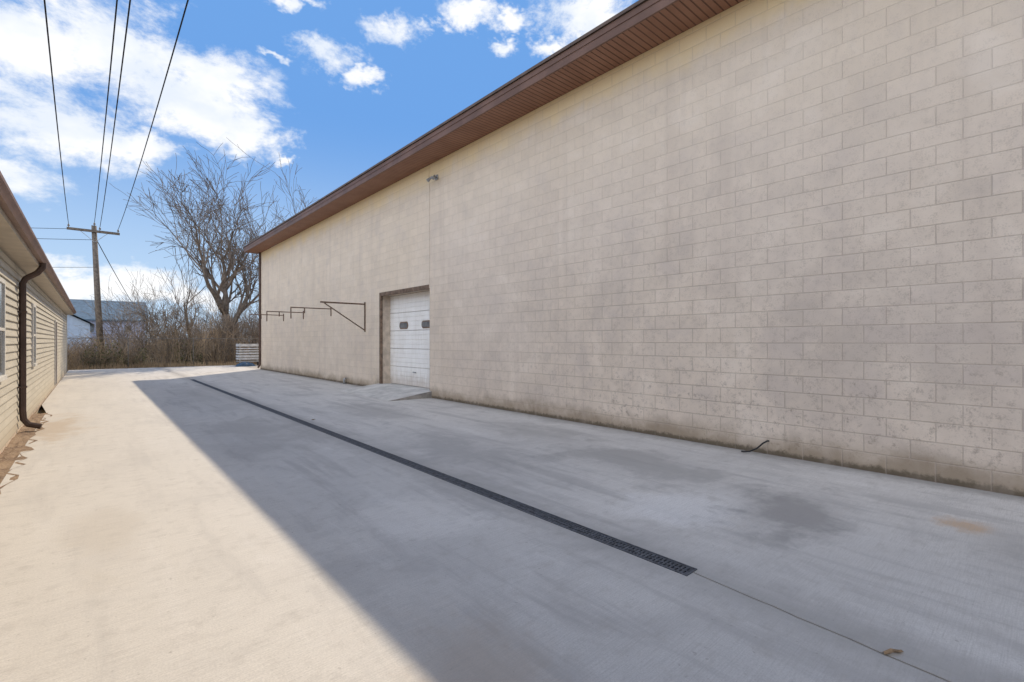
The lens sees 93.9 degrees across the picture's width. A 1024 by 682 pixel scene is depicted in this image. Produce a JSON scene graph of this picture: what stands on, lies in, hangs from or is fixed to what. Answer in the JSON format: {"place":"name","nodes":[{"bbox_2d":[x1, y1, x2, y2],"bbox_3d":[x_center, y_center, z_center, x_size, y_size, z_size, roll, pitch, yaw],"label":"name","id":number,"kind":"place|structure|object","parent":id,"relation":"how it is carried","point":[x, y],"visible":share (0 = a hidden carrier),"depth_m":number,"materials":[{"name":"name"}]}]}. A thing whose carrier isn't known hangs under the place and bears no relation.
{"place":"outdoors","nodes":[
{"label":"outdoors","id":0,"kind":"place"},
{"bbox_2d":[0,171,75,453],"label":"building","id":1,"kind":"structure","parent":0,"point":[36,307],"depth_m":7.61,"materials":[{"name":"beige plastic"}]},
{"bbox_2d":[0,277,6,381],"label":"window","id":2,"kind":"structure","parent":1,"relation":"in","point":[3,376],"depth_m":6.18,"materials":[{"name":"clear glass"}]},
{"bbox_2d":[31,303,36,366],"bbox_3d":[-9.495,-0.115,9.495,0.062,1.230,0.600,0,0,-41],"label":"window","id":3,"kind":"structure","parent":1,"relation":"in","point":[33,310],"depth_m":9.28,"materials":[{"name":"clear glass"}]},
{"bbox_2d":[56,322,56,383],"bbox_3d":[-14.557,0.390,15.231,0.027,2.000,0.780,0,0,-41],"label":"door","id":4,"kind":"structure","parent":1,"relation":"in","point":[56,322],"depth_m":15.51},
{"bbox_2d":[67,315,93,352],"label":"house","id":5,"kind":"structure","parent":0,"point":[73,320],"depth_m":56.24,"materials":[{"name":"blue"}]},
{"bbox_2d":[70,299,148,351],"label":"house","id":6,"kind":"structure","parent":0,"point":[79,305],"depth_m":67.72,"materials":[{"name":"grey"}]},
{"bbox_2d":[90,325,94,332],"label":"window","id":7,"kind":"structure","parent":6,"relation":"in","point":[92,330],"depth_m":65.69,"materials":[{"name":"grey glass"}]},
{"bbox_2d":[37,342,222,413],"bbox_3d":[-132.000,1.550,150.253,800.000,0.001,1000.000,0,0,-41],"label":"ground","id":8,"kind":"structure","parent":0,"point":[41,410],"depth_m":10.97,"materials":[{"name":"brown soil"}]},
{"bbox_2d":[67,223,119,346],"bbox_3d":[-25.209,-2.791,28.816,2.400,8.698,0.374,0,0,-41],"label":"utility pole","id":9,"kind":"object","parent":8,"relation":"on","point":[96,275],"visible":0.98,"depth_m":28.82,"materials":[{"name":"brown wood"}]},
{"bbox_2d":[43,0,68,223],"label":"power line","id":10,"kind":"object","parent":9,"relation":"attached to","point":[54,93],"visible":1,"depth_m":11.54,"materials":[{"name":"black metal"}]},
{"bbox_2d":[94,0,117,222],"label":"power line","id":11,"kind":"object","parent":9,"relation":"attached to","point":[108,92],"visible":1,"depth_m":11.80,"materials":[{"name":"black metal"}]},
{"bbox_2d":[100,0,130,225],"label":"power line","id":12,"kind":"object","parent":9,"relation":"attached to","point":[118,94],"visible":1,"depth_m":11.63,"materials":[{"name":"black metal"}]},
{"bbox_2d":[98,243,138,312],"bbox_3d":[-39.281,-4.698,49.016,0.046,2.943,49.390,0,0,-35],"label":"power line","id":13,"kind":"object","parent":9,"relation":"attached to","point":[113,270],"visible":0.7,"depth_m":36.22,"materials":[{"name":"black metal"}]},
{"bbox_2d":[118,0,188,229],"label":"power line","id":14,"kind":"object","parent":9,"relation":"attached to","point":[160,96],"visible":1,"depth_m":11.63,"materials":[{"name":"black metal"}]},
{"bbox_2d":[132,295,188,358],"bbox_3d":[-21.764,-0.792,30.731,3.390,4.805,3.628,0,0,3],"label":"bare tree","id":15,"kind":"object","parent":8,"relation":"on","point":[168,318],"visible":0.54,"depth_m":30.05,"materials":[{"name":"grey plant"}]},
{"bbox_2d":[67,337,258,368],"bbox_3d":[-17.586,0.670,29.033,14.948,1.760,0.071,0,0,-41],"label":"chain link fence","id":16,"kind":"object","parent":8,"relation":"on","point":[128,338],"visible":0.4,"depth_m":27.01,"materials":[{"name":"grey metal"}]},
{"bbox_2d":[67,359,258,370],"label":"dry grass","id":17,"kind":"structure","parent":8,"relation":"on","point":[148,365],"depth_m":26.71,"materials":[{"name":"beige plant"}]},
{"bbox_2d":[67,266,258,367],"bbox_3d":[-20.405,-1.797,31.661,19.278,6.713,11.303,0,0,-41],"label":"brush thicket","id":18,"kind":"object","parent":8,"relation":"on","point":[143,315],"visible":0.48,"depth_m":29.39,"materials":[{"name":"brown plant"}]},
{"bbox_2d":[67,299,258,369],"bbox_3d":[-20.241,-0.655,31.583,19.234,4.428,9.751,0,0,-41],"label":"brush thicket","id":19,"kind":"object","parent":8,"relation":"on","point":[213,353],"visible":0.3,"depth_m":28.58,"materials":[{"name":"brown plant"}]},
{"bbox_2d":[80,331,258,366],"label":"ground vines","id":20,"kind":"object","parent":8,"relation":"on","point":[137,361],"visible":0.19,"depth_m":27.25,"materials":[{"name":"brown plant"}]},
{"bbox_2d":[86,304,258,355],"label":"woodland","id":21,"kind":"object","parent":8,"relation":"on","point":[180,331],"visible":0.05,"depth_m":69.13,"materials":[{"name":"brown plant"}]},
{"bbox_2d":[152,225,219,352],"bbox_3d":[-21.695,-3.194,32.371,3.550,9.633,6.177,0,0,-16],"label":"bare tree","id":22,"kind":"object","parent":8,"relation":"on","point":[188,296],"visible":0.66,"depth_m":32.27,"materials":[{"name":"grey plant"}]},
{"bbox_2d":[112,144,277,362],"bbox_3d":[-19.913,-5.165,31.610,9.363,13.541,11.807,0,0,8],"label":"bare tree","id":23,"kind":"object","parent":8,"relation":"on","point":[227,283],"visible":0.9,"depth_m":30.69,"materials":[{"name":"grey plant"}]},
{"bbox_2d":[168,137,318,269],"bbox_3d":[-19.145,-6.775,39.677,8.718,16.815,19.417,0,0,6],"label":"bare tree","id":24,"kind":"object","parent":8,"relation":"on","point":[264,218],"visible":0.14,"depth_m":35.84,"materials":[{"name":"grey plant"}]},
{"bbox_2d":[238,263,258,336],"bbox_3d":[-16.613,-2.099,32.376,2.966,7.417,6.462,0,0,-20],"label":"bare tree","id":25,"kind":"object","parent":8,"relation":"on","point":[252,308],"visible":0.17,"depth_m":31.73,"materials":[{"name":"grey plant"}]},
{"bbox_2d":[243,0,1023,496],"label":"warehouse","id":26,"kind":"structure","parent":8,"relation":"on","point":[791,228],"depth_m":6.55,"materials":[{"name":"paint"}]},
{"bbox_2d":[249,314,283,322],"bbox_3d":[-10.824,-1.000,21.106,1.397,0.460,0.034,0,0,-41],"label":"wall bracket","id":27,"kind":"object","parent":26,"relation":"attached to","point":[264,314],"depth_m":20.95,"materials":[{"name":"metal"}]},
{"bbox_2d":[266,311,303,320],"bbox_3d":[-9.042,-1.000,19.078,1.397,0.460,0.034,0,0,-41],"label":"wall bracket","id":28,"kind":"object","parent":26,"relation":"attached to","point":[283,311],"depth_m":18.92,"materials":[{"name":"metal"}]},
{"bbox_2d":[290,307,330,318],"bbox_3d":[-7.062,-1.000,16.824,1.397,0.460,0.034,0,0,-41],"label":"wall bracket","id":29,"kind":"object","parent":26,"relation":"attached to","point":[304,310],"depth_m":16.65,"materials":[{"name":"metal"}]},
{"bbox_2d":[320,301,365,331],"bbox_3d":[-5.174,-0.760,14.675,1.397,0.940,0.044,0,0,-41],"label":"wall bracket","id":30,"kind":"object","parent":26,"relation":"attached to","point":[364,304],"depth_m":14.86,"materials":[{"name":"metal"}]},
{"bbox_2d":[390,291,429,387],"bbox_3d":[-2.781,-0.040,13.530,0.080,2.632,2.800,0,0,-41],"label":"overhead door","id":31,"kind":"structure","parent":26,"relation":"in","point":[415,343],"depth_m":13.65,"materials":[{"name":"white paint"}]},
{"bbox_2d":[426,174,437,181],"bbox_3d":[-1.970,-4.068,11.913,0.232,0.184,0.341,0,0,-41],"label":"wall floodlight","id":32,"kind":"object","parent":26,"relation":"attached to","point":[433,177],"depth_m":11.93,"materials":[{"name":"metal"}]},
{"bbox_2d":[741,440,768,451],"bbox_3d":[3.133,1.355,6.135,0.344,0.178,0.081,0,0,16],"label":"hose","id":33,"kind":"object","parent":26,"relation":"attached to","point":[761,444],"visible":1,"depth_m":6.10,"materials":[{"name":"black rubber"}]},
{"bbox_2d":[0,0,637,341],"label":"sky","id":34,"kind":"structure","parent":0,"point":[333,89],"materials":[{"name":"blue"}]},
{"bbox_2d":[0,365,1023,681],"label":"pavement","id":35,"kind":"structure","parent":0,"point":[168,525],"depth_m":3.28,"materials":[{"name":"concrete"}]},
{"bbox_2d":[0,384,57,493],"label":"dirt strip","id":36,"kind":"object","parent":35,"relation":"on","point":[13,450],"visible":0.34,"depth_m":6.50,"materials":[{"name":"brown soil"}]},
{"bbox_2d":[236,362,254,366],"bbox_3d":[-15.347,1.319,27.515,1.000,0.256,0.500,0,0,-41],"label":"tarp heap","id":37,"kind":"object","parent":35,"relation":"on","point":[244,364],"visible":0.98,"depth_m":27.36,"materials":[{"name":"blue plastic"}]},
{"bbox_2d":[236,343,258,364],"bbox_3d":[-15.612,0.776,28.347,1.200,1.332,0.840,0,0,-41],"label":"slatted cart","id":38,"kind":"object","parent":35,"relation":"on","point":[243,345],"visible":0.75,"depth_m":28.01,"materials":[{"name":"metal"}]},
{"bbox_2d":[338,383,431,400],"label":"entry ramp","id":39,"kind":"structure","parent":35,"relation":"on","point":[389,391],"depth_m":12.75,"materials":[{"name":"concrete"}]},
{"bbox_2d":[192,379,696,575],"bbox_3d":[-5.471,1.493,10.501,0.136,0.094,20.000,0,0,-41],"label":"trench drain","id":40,"kind":"object","parent":35,"relation":"in","point":[659,559],"visible":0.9,"depth_m":4.17,"materials":[{"name":"metal"}]},
{"bbox_2d":[883,648,903,653],"bbox_3d":[1.766,1.439,2.217,0.108,0.013,0.025,0,0,-10],"label":"dry leaf","id":41,"kind":"object","parent":35,"relation":"on","point":[889,651],"visible":1,"depth_m":2.22,"materials":[{"name":"brown plant"}]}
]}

